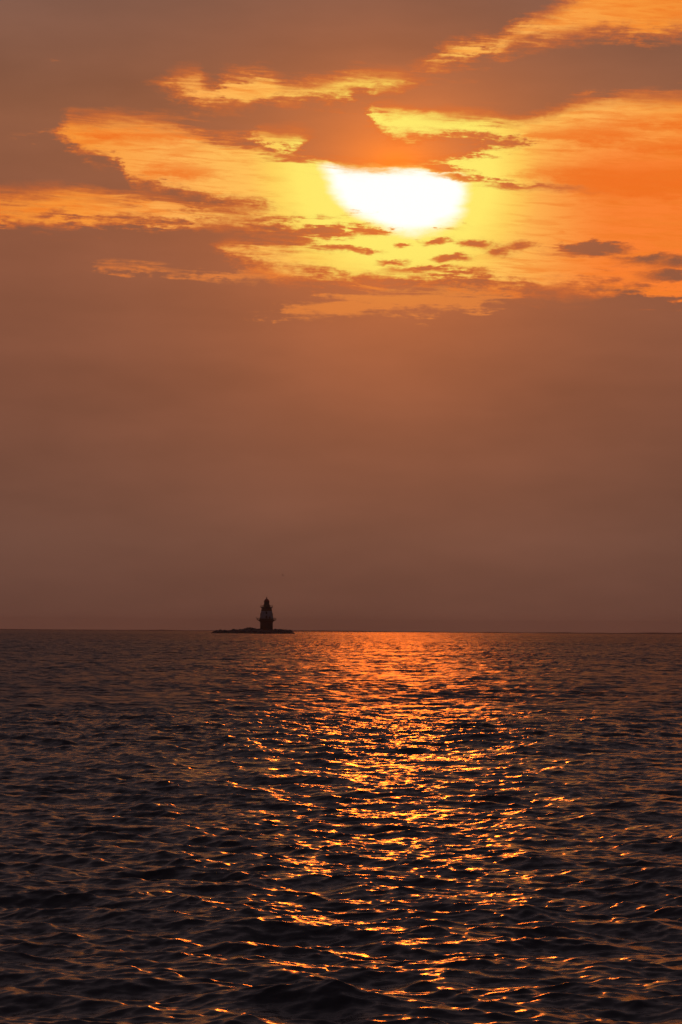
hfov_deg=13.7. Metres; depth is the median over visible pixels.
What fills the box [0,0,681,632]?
sky
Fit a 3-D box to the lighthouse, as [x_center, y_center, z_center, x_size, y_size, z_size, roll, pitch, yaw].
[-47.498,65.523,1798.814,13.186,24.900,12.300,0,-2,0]
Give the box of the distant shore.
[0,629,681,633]
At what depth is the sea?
42.54 m
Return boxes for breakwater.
[212,628,294,633]
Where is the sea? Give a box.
[0,630,681,1023]
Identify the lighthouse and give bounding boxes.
[256,597,275,629]

